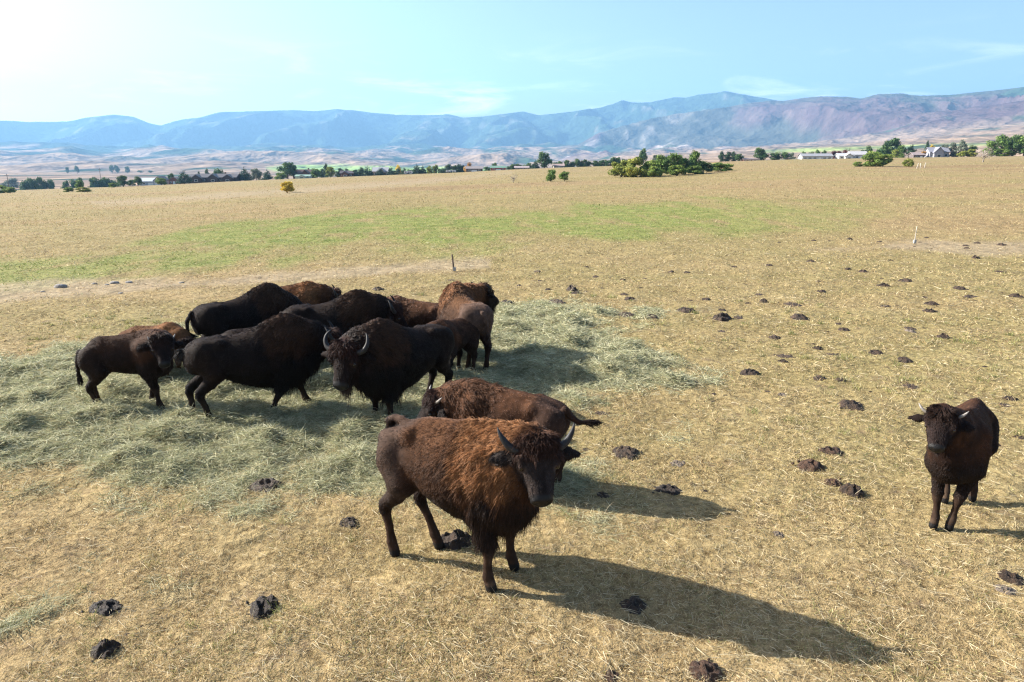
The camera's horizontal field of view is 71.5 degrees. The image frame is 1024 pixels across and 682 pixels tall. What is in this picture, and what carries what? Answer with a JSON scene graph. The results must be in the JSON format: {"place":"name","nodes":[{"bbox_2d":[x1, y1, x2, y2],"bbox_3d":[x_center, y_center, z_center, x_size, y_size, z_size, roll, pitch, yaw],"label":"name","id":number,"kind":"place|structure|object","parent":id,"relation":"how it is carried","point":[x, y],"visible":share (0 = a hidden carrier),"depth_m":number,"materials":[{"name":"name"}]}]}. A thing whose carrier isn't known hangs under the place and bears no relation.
{"place":"outdoors","nodes":[
{"label":"outdoors","id":0,"kind":"place"},
{"bbox_2d":[0,156,1023,681],"bbox_3d":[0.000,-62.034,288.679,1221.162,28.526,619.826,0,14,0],"label":"ground","id":1,"kind":"structure","parent":0,"point":[980,186],"depth_m":10.16,"materials":[{"name":"beige plant"}]},
{"bbox_2d":[1,187,16,192],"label":"bush","id":2,"kind":"object","parent":1,"relation":"on","point":[8,190],"visible":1,"depth_m":221.87,"materials":[{"name":"green plant"}]},
{"bbox_2d":[1,178,18,187],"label":"leafy tree","id":3,"kind":"object","parent":1,"relation":"on","point":[10,181],"visible":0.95,"depth_m":663.31,"materials":[{"name":"green plant"}]},
{"bbox_2d":[19,180,29,189],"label":"leafy tree","id":4,"kind":"object","parent":1,"relation":"on","point":[24,185],"visible":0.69,"depth_m":453.76,"materials":[{"name":"green plant"}]},
{"bbox_2d":[26,178,35,189],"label":"leafy tree","id":5,"kind":"object","parent":1,"relation":"on","point":[31,183],"visible":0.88,"depth_m":455.17,"materials":[{"name":"green plant"}]},
{"bbox_2d":[33,177,42,188],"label":"leafy tree","id":6,"kind":"object","parent":1,"relation":"on","point":[37,180],"visible":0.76,"depth_m":456.78,"materials":[{"name":"green plant"}]},
{"bbox_2d":[47,179,54,188],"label":"leafy tree","id":7,"kind":"object","parent":1,"relation":"on","point":[51,184],"visible":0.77,"depth_m":461.21,"materials":[{"name":"green plant"}]},
{"bbox_2d":[74,187,91,191],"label":"bush","id":8,"kind":"object","parent":1,"relation":"on","point":[84,189],"visible":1,"depth_m":195.81,"materials":[{"name":"green plant"}]},
{"bbox_2d":[87,177,97,187],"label":"leafy tree","id":9,"kind":"object","parent":1,"relation":"on","point":[92,184],"visible":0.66,"depth_m":472.86,"materials":[{"name":"green plant"}]},
{"bbox_2d":[81,599,126,615],"bbox_3d":[-3.543,2.316,6.234,0.401,0.095,0.260,2,13,9],"label":"dung pile","id":10,"kind":"object","parent":1,"relation":"on","point":[103,607],"visible":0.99,"depth_m":6.19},
{"bbox_2d":[90,639,120,662],"bbox_3d":[-3.246,2.454,5.682,0.284,0.113,0.257,10,14,34],"label":"dung pile","id":11,"kind":"object","parent":1,"relation":"on","point":[103,648],"visible":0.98,"depth_m":5.66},
{"bbox_2d":[115,175,128,186],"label":"leafy tree","id":12,"kind":"object","parent":1,"relation":"on","point":[122,182],"visible":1,"depth_m":313.51,"materials":[{"name":"green plant"}]},
{"bbox_2d":[74,329,186,408],"bbox_3d":[-5.896,0.449,11.132,1.667,1.290,0.746,0,14,0],"label":"bison","id":13,"kind":"object","parent":1,"relation":"on","point":[146,355],"visible":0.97,"depth_m":10.86},
{"bbox_2d":[140,178,154,185],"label":"metal shed","id":14,"kind":"structure","parent":1,"relation":"on","point":[147,181],"depth_m":339.12,"materials":[{"name":"paint"}]},
{"bbox_2d":[119,322,193,377],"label":"bison","id":15,"kind":"object","parent":1,"relation":"on","point":[182,334],"visible":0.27,"depth_m":12.50},
{"bbox_2d":[155,178,166,184],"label":"bush","id":16,"kind":"object","parent":1,"relation":"on","point":[161,181],"visible":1,"depth_m":319.20,"materials":[{"name":"green plant"}]},
{"bbox_2d":[175,170,193,183],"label":"conifer tree","id":17,"kind":"object","parent":1,"relation":"on","point":[185,178],"visible":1,"depth_m":323.80,"materials":[{"name":"green plant"}]},
{"bbox_2d":[189,172,241,182],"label":"house","id":18,"kind":"structure","parent":1,"relation":"on","point":[205,178],"depth_m":347.00,"materials":[{"name":"paint"}]},
{"bbox_2d":[220,327,252,380],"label":"bison","id":19,"kind":"object","parent":1,"relation":"on","point":[233,331],"visible":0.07,"depth_m":12.05},
{"bbox_2d":[239,167,252,180],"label":"conifer tree","id":20,"kind":"object","parent":1,"relation":"on","point":[244,175],"visible":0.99,"depth_m":357.42,"materials":[{"name":"green plant"}]},
{"bbox_2d":[185,282,308,338],"bbox_3d":[-4.920,-0.292,13.505,2.405,1.563,0.800,-12,18,-39],"label":"bison","id":21,"kind":"object","parent":1,"relation":"on","point":[257,305],"visible":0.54,"depth_m":13.05},
{"bbox_2d":[250,168,262,179],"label":"leafy tree","id":22,"kind":"object","parent":1,"relation":"on","point":[256,172],"visible":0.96,"depth_m":367.19,"materials":[{"name":"green plant"}]},
{"bbox_2d":[172,313,343,418],"bbox_3d":[-3.709,0.378,10.856,2.444,1.566,0.805,-5,15,-19],"label":"bison","id":23,"kind":"object","parent":1,"relation":"on","point":[280,354],"visible":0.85,"depth_m":10.54},
{"bbox_2d":[246,594,278,619],"bbox_3d":[-2.186,2.318,6.255,0.298,0.114,0.379,-1,14,-19],"label":"dung pile","id":24,"kind":"object","parent":1,"relation":"on","point":[260,602],"visible":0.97,"depth_m":6.21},
{"bbox_2d":[248,477,284,491],"bbox_3d":[-2.982,1.715,8.619,0.461,0.135,0.428,3,15,5],"label":"dung pile","id":25,"kind":"object","parent":1,"relation":"on","point":[264,484],"visible":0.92,"depth_m":8.55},
{"bbox_2d":[261,170,272,179],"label":"conifer tree","id":26,"kind":"object","parent":1,"relation":"on","point":[266,176],"visible":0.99,"depth_m":360.90,"materials":[{"name":"green plant"}]},
{"bbox_2d":[274,172,286,178],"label":"bush","id":27,"kind":"object","parent":1,"relation":"on","point":[281,175],"visible":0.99,"depth_m":359.31,"materials":[{"name":"green plant"}]},
{"bbox_2d":[276,162,297,178],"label":"leafy tree","id":28,"kind":"object","parent":1,"relation":"on","point":[290,169],"visible":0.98,"depth_m":371.86,"materials":[{"name":"green plant"}]},
{"bbox_2d":[280,181,294,192],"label":"bush","id":29,"kind":"object","parent":1,"relation":"on","point":[286,186],"visible":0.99,"depth_m":115.47,"materials":[{"name":"yellow plant"}]},
{"bbox_2d":[292,168,313,178],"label":"house","id":30,"kind":"structure","parent":1,"relation":"on","point":[303,171],"depth_m":375.50,"materials":[{"name":"paint"}]},
{"bbox_2d":[280,280,343,304],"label":"bison","id":31,"kind":"object","parent":1,"relation":"on","point":[311,292],"visible":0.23,"depth_m":14.55},
{"bbox_2d":[310,168,320,177],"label":"leafy tree","id":32,"kind":"object","parent":1,"relation":"on","point":[315,173],"visible":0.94,"depth_m":370.36,"materials":[{"name":"green plant"}]},
{"bbox_2d":[325,166,335,176],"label":"leafy tree","id":33,"kind":"object","parent":1,"relation":"on","point":[331,170],"visible":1,"depth_m":372.23,"materials":[{"name":"green plant"}]},
{"bbox_2d":[279,289,408,333],"bbox_3d":[-3.129,-0.197,13.258,2.405,1.500,0.844,-2,14,-10],"label":"bison","id":34,"kind":"object","parent":1,"relation":"on","point":[345,312],"visible":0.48,"depth_m":12.96},
{"bbox_2d":[339,171,353,176],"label":"house","id":35,"kind":"structure","parent":1,"relation":"on","point":[346,173],"depth_m":368.32,"materials":[{"name":"paint"}]},
{"bbox_2d":[339,516,359,527],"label":"dung pile","id":36,"kind":"object","parent":1,"relation":"on","point":[350,522],"visible":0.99,"depth_m":7.71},
{"bbox_2d":[0,291,732,641],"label":"hay","id":37,"kind":"object","parent":1,"relation":"on","point":[320,419],"visible":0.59,"depth_m":10.50,"materials":[{"name":"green plant"}]},
{"bbox_2d":[361,167,374,175],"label":"conifer tree","id":38,"kind":"object","parent":1,"relation":"on","point":[367,171],"visible":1,"depth_m":371.13,"materials":[{"name":"green plant"}]},
{"bbox_2d":[372,167,388,175],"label":"house","id":39,"kind":"structure","parent":1,"relation":"on","point":[384,169],"depth_m":391.56,"materials":[{"name":"paint"}]},
{"bbox_2d":[321,317,455,416],"bbox_3d":[-1.740,0.392,10.704,0.878,1.615,2.308,12,18,39],"label":"bison","id":40,"kind":"object","parent":1,"relation":"on","point":[387,362],"visible":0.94,"depth_m":10.16},
{"bbox_2d":[387,294,438,327],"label":"bison","id":41,"kind":"object","parent":1,"relation":"on","point":[416,312],"visible":0.22,"depth_m":13.70},
{"bbox_2d":[412,163,422,173],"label":"conifer tree","id":42,"kind":"object","parent":1,"relation":"on","point":[416,170],"visible":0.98,"depth_m":374.93,"materials":[{"name":"green plant"}]},
{"bbox_2d":[432,529,471,549],"bbox_3d":[-0.595,2.015,7.298,0.428,0.186,0.366,4,12,8],"label":"dung pile","id":43,"kind":"object","parent":1,"relation":"on","point":[454,540],"visible":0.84,"depth_m":7.24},
{"bbox_2d":[427,318,479,371],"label":"bison","id":44,"kind":"object","parent":1,"relation":"on","point":[466,335],"visible":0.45,"depth_m":12.54},
{"bbox_2d":[436,279,498,370],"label":"bison","id":45,"kind":"object","parent":1,"relation":"on","point":[474,304],"visible":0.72,"depth_m":13.19},
{"bbox_2d":[465,166,483,171],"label":"barn","id":46,"kind":"structure","parent":1,"relation":"on","point":[473,168],"depth_m":375.88,"materials":[{"name":"paint"}]},
{"bbox_2d":[375,414,580,592],"bbox_3d":[-0.375,1.404,6.628,2.058,1.653,0.741,8,16,29],"label":"bison","id":47,"kind":"object","parent":1,"relation":"on","point":[488,481],"visible":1,"depth_m":6.26},
{"bbox_2d":[490,166,506,170],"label":"barn","id":48,"kind":"structure","parent":1,"relation":"on","point":[498,168],"depth_m":376.17,"materials":[{"name":"paint"}]},
{"bbox_2d":[0,156,1023,287],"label":"tall grass","id":49,"kind":"structure","parent":1,"relation":"on","point":[702,187],"depth_m":73.15,"materials":[{"name":"plant"}]},
{"bbox_2d":[416,377,610,489],"bbox_3d":[-0.105,1.122,8.456,2.134,1.301,0.787,5,15,19],"label":"bison","id":50,"kind":"object","parent":1,"relation":"on","point":[475,398],"visible":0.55,"depth_m":8.20},
{"bbox_2d":[535,151,552,167],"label":"leafy tree","id":51,"kind":"object","parent":1,"relation":"on","point":[544,160],"visible":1,"depth_m":378.51,"materials":[{"name":"green plant"}]},
{"bbox_2d":[545,169,555,180],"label":"leafy tree","id":52,"kind":"object","parent":1,"relation":"on","point":[550,176],"visible":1,"depth_m":134.22,"materials":[{"name":"green plant"}]},
{"bbox_2d":[559,171,569,180],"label":"leafy tree","id":53,"kind":"object","parent":1,"relation":"on","point":[564,177],"visible":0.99,"depth_m":131.50,"materials":[{"name":"green plant"}]},
{"bbox_2d":[604,669,619,681],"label":"dung pile","id":54,"kind":"object","parent":1,"relation":"on","point":[610,673],"visible":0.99,"depth_m":5.41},
{"bbox_2d":[607,160,628,176],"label":"willow bush","id":55,"kind":"object","parent":1,"relation":"on","point":[617,169],"visible":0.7,"depth_m":150.51,"materials":[{"name":"green plant"}]},
{"bbox_2d":[612,445,642,460],"bbox_3d":[1.538,1.495,9.535,0.431,0.135,0.436,4,15,15],"label":"dung pile","id":56,"kind":"object","parent":1,"relation":"on","point":[622,451],"visible":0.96,"depth_m":9.48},
{"bbox_2d":[619,593,646,614],"bbox_3d":[1.077,2.322,6.282,0.297,0.090,0.282,-12,18,-39],"label":"dung pile","id":57,"kind":"object","parent":1,"relation":"on","point":[633,603],"visible":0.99,"depth_m":6.25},
{"bbox_2d":[623,156,649,176],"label":"willow bush","id":58,"kind":"object","parent":1,"relation":"on","point":[631,169],"visible":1,"depth_m":147.09,"materials":[{"name":"green plant"}]},
{"bbox_2d":[639,148,647,164],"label":"leafy tree","id":59,"kind":"object","parent":1,"relation":"on","point":[643,155],"visible":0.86,"depth_m":380.56,"materials":[{"name":"green plant"}]},
{"bbox_2d":[639,160,657,176],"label":"willow bush","id":60,"kind":"object","parent":1,"relation":"on","point":[647,164],"visible":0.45,"depth_m":147.71,"materials":[{"name":"green plant"}]},
{"bbox_2d":[647,166,664,176],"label":"willow bush","id":61,"kind":"object","parent":1,"relation":"on","point":[654,171],"visible":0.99,"depth_m":142.57,"materials":[{"name":"green plant"}]},
{"bbox_2d":[655,154,671,173],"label":"willow bush","id":62,"kind":"object","parent":1,"relation":"on","point":[663,162],"visible":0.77,"depth_m":152.70,"materials":[{"name":"green plant"}]},
{"bbox_2d":[652,484,680,494],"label":"dung pile","id":63,"kind":"object","parent":1,"relation":"on","point":[670,489],"visible":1,"depth_m":8.43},
{"bbox_2d":[668,153,685,174],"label":"willow bush","id":64,"kind":"object","parent":1,"relation":"on","point":[677,160],"visible":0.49,"depth_m":154.43,"materials":[{"name":"green plant"}]},
{"bbox_2d":[667,165,687,175],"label":"willow bush","id":65,"kind":"object","parent":1,"relation":"on","point":[677,170],"visible":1,"depth_m":145.23,"materials":[{"name":"green plant"}]},
{"bbox_2d":[670,460,684,466],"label":"dung pile","id":66,"kind":"object","parent":1,"relation":"on","point":[677,463],"visible":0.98,"depth_m":9.22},
{"bbox_2d":[676,307,695,312],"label":"dung pile","id":67,"kind":"object","parent":1,"relation":"on","point":[685,310],"visible":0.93,"depth_m":18.52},
{"bbox_2d":[681,158,694,167],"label":"willow bush","id":68,"kind":"object","parent":1,"relation":"on","point":[688,162],"visible":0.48,"depth_m":155.52,"materials":[{"name":"green plant"}]},
{"bbox_2d":[689,149,701,165],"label":"willow bush","id":69,"kind":"object","parent":1,"relation":"on","point":[694,155],"visible":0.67,"depth_m":157.41,"materials":[{"name":"green plant"}]},
{"bbox_2d":[686,165,704,173],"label":"willow bush","id":70,"kind":"object","parent":1,"relation":"on","point":[697,169],"visible":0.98,"depth_m":153.23,"materials":[{"name":"green plant"}]},
{"bbox_2d":[698,161,715,172],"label":"willow bush","id":71,"kind":"object","parent":1,"relation":"on","point":[706,167],"visible":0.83,"depth_m":159.46,"materials":[{"name":"green plant"}]},
{"bbox_2d":[688,658,727,681],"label":"dung pile","id":72,"kind":"object","parent":1,"relation":"on","point":[711,670],"visible":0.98,"depth_m":5.43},
{"bbox_2d":[713,162,728,171],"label":"willow bush","id":73,"kind":"object","parent":1,"relation":"on","point":[718,165],"visible":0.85,"depth_m":169.27,"materials":[{"name":"green plant"}]},
{"bbox_2d":[712,312,731,321],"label":"dung pile","id":74,"kind":"object","parent":1,"relation":"on","point":[720,316],"visible":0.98,"depth_m":17.61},
{"bbox_2d":[740,368,759,375],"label":"dung pile","id":75,"kind":"object","parent":1,"relation":"on","point":[748,371],"visible":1,"depth_m":13.05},
{"bbox_2d":[753,147,768,159],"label":"leafy tree","id":76,"kind":"object","parent":1,"relation":"on","point":[761,153],"visible":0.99,"depth_m":362.08,"materials":[{"name":"green plant"}]},
{"bbox_2d":[769,152,781,159],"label":"leafy tree","id":77,"kind":"object","parent":1,"relation":"on","point":[775,156],"visible":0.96,"depth_m":359.34,"materials":[{"name":"green plant"}]},
{"bbox_2d":[790,313,808,320],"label":"dung pile","id":78,"kind":"object","parent":1,"relation":"on","point":[799,316],"visible":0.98,"depth_m":17.68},
{"bbox_2d":[791,458,824,471],"bbox_3d":[3.851,1.571,9.121,0.442,0.136,0.379,0,15,-23],"label":"dung pile","id":79,"kind":"object","parent":1,"relation":"on","point":[807,464],"visible":0.96,"depth_m":9.05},
{"bbox_2d":[797,153,832,158],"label":"house","id":80,"kind":"structure","parent":1,"relation":"on","point":[815,156],"depth_m":350.95,"materials":[{"name":"paint"}]},
{"bbox_2d":[818,446,842,455],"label":"dung pile","id":81,"kind":"object","parent":1,"relation":"on","point":[837,451],"visible":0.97,"depth_m":9.56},
{"bbox_2d":[824,478,841,486],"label":"dung pile","id":82,"kind":"object","parent":1,"relation":"on","point":[836,482],"visible":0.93,"depth_m":8.62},
{"bbox_2d":[834,153,854,158],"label":"house","id":83,"kind":"structure","parent":1,"relation":"on","point":[843,155],"depth_m":345.77,"materials":[{"name":"paint"}]},
{"bbox_2d":[837,399,864,410],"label":"dung pile","id":84,"kind":"object","parent":1,"relation":"on","point":[852,405],"visible":0.99,"depth_m":11.32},
{"bbox_2d":[839,482,863,497],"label":"dung pile","id":85,"kind":"object","parent":1,"relation":"on","point":[848,488],"visible":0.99,"depth_m":8.35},
{"bbox_2d":[847,151,866,157],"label":"house","id":86,"kind":"structure","parent":1,"relation":"on","point":[858,154],"depth_m":345.72,"materials":[{"name":"paint"}]},
{"bbox_2d":[861,151,881,166],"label":"bush","id":87,"kind":"object","parent":1,"relation":"on","point":[869,155],"visible":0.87,"depth_m":178.41,"materials":[{"name":"green plant"}]},
{"bbox_2d":[870,154,893,166],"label":"bush","id":88,"kind":"object","parent":1,"relation":"on","point":[883,161],"visible":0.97,"depth_m":176.23,"materials":[{"name":"green plant"}]},
{"bbox_2d":[876,138,901,156],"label":"leafy tree","id":89,"kind":"object","parent":1,"relation":"on","point":[886,148],"visible":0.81,"depth_m":354.17,"materials":[{"name":"green plant"}]},
{"bbox_2d":[889,149,901,157],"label":"leafy tree","id":90,"kind":"object","parent":1,"relation":"on","point":[895,152],"visible":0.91,"depth_m":340.17,"materials":[{"name":"green plant"}]},
{"bbox_2d":[896,144,906,157],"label":"leafy tree","id":91,"kind":"object","parent":1,"relation":"on","point":[902,149],"visible":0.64,"depth_m":350.81,"materials":[{"name":"green plant"}]},
{"bbox_2d":[895,356,912,362],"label":"dung pile","id":92,"kind":"object","parent":1,"relation":"on","point":[903,359],"visible":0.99,"depth_m":13.95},
{"bbox_2d":[901,158,913,166],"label":"bush","id":93,"kind":"object","parent":1,"relation":"on","point":[908,162],"visible":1,"depth_m":172.62,"materials":[{"name":"green plant"}]},
{"bbox_2d":[903,382,919,390],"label":"dung pile","id":94,"kind":"object","parent":1,"relation":"on","point":[910,386],"visible":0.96,"depth_m":12.34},
{"bbox_2d":[908,152,925,157],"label":"house","id":95,"kind":"structure","parent":1,"relation":"on","point":[914,154],"depth_m":333.22,"materials":[{"name":"paint"}]},
{"bbox_2d":[924,147,949,156],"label":"house","id":96,"kind":"structure","parent":1,"relation":"on","point":[937,151],"depth_m":330.90,"materials":[{"name":"paint"}]},
{"bbox_2d":[907,398,999,530],"bbox_3d":[4.833,1.238,7.688,1.809,1.454,0.657,-13,19,-41],"label":"bison","id":97,"kind":"object","parent":1,"relation":"on","point":[962,441],"visible":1,"depth_m":7.20},
{"bbox_2d":[949,142,958,156],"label":"leafy tree","id":98,"kind":"object","parent":1,"relation":"on","point":[954,152],"visible":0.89,"depth_m":331.97,"materials":[{"name":"green plant"}]},
{"bbox_2d":[957,139,968,156],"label":"leafy tree","id":99,"kind":"object","parent":1,"relation":"on","point":[962,146],"visible":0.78,"depth_m":329.83,"materials":[{"name":"green plant"}]},
{"bbox_2d":[974,146,994,161],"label":"bare tree","id":100,"kind":"object","parent":1,"relation":"on","point":[985,155],"visible":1,"depth_m":204.96,"materials":[{"name":"beige plant"}]},
{"bbox_2d":[982,140,1000,155],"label":"leafy tree","id":101,"kind":"object","parent":1,"relation":"on","point":[991,146],"visible":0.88,"depth_m":306.33,"materials":[{"name":"green plant"}]},
{"bbox_2d":[994,134,1011,153],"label":"leafy tree","id":102,"kind":"object","parent":1,"relation":"on","point":[1002,139],"visible":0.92,"depth_m":303.32,"materials":[{"name":"green plant"}]},
{"bbox_2d":[995,149,1015,155],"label":"bush","id":103,"kind":"object","parent":1,"relation":"on","point":[1011,152],"visible":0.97,"depth_m":303.54,"materials":[{"name":"green plant"}]},
{"bbox_2d":[994,584,1021,597],"bbox_3d":[4.529,2.280,6.513,0.217,0.053,0.216,5,15,19],"label":"rock","id":104,"kind":"object","parent":1,"relation":"on","point":[1003,589],"visible":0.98,"depth_m":6.50,"materials":[{"name":"beige stone"}]},
{"bbox_2d":[996,569,1023,588],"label":"dung pile","id":105,"kind":"object","parent":1,"relation":"on","point":[1008,576],"visible":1,"depth_m":6.68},
{"bbox_2d":[1006,134,1023,155],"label":"leafy tree","id":106,"kind":"object","parent":1,"relation":"on","point":[1013,143],"visible":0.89,"depth_m":301.24,"materials":[{"name":"green plant"}]},
{"bbox_2d":[1015,135,1023,155],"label":"leafy tree","id":107,"kind":"object","parent":1,"relation":"on","point":[1022,142],"visible":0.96,"depth_m":300.07,"materials":[{"name":"green plant"}]},
{"bbox_2d":[0,87,1023,190],"bbox_3d":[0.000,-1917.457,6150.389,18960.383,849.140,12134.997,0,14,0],"label":"mountains","id":108,"kind":"structure","parent":0,"point":[709,127],"depth_m":5166.39,"materials":[{"name":"blue stone"}]},
{"bbox_2d":[0,0,1023,124],"label":"sky","id":109,"kind":"structure","parent":0,"point":[158,62],"materials":[{"name":"blue"}]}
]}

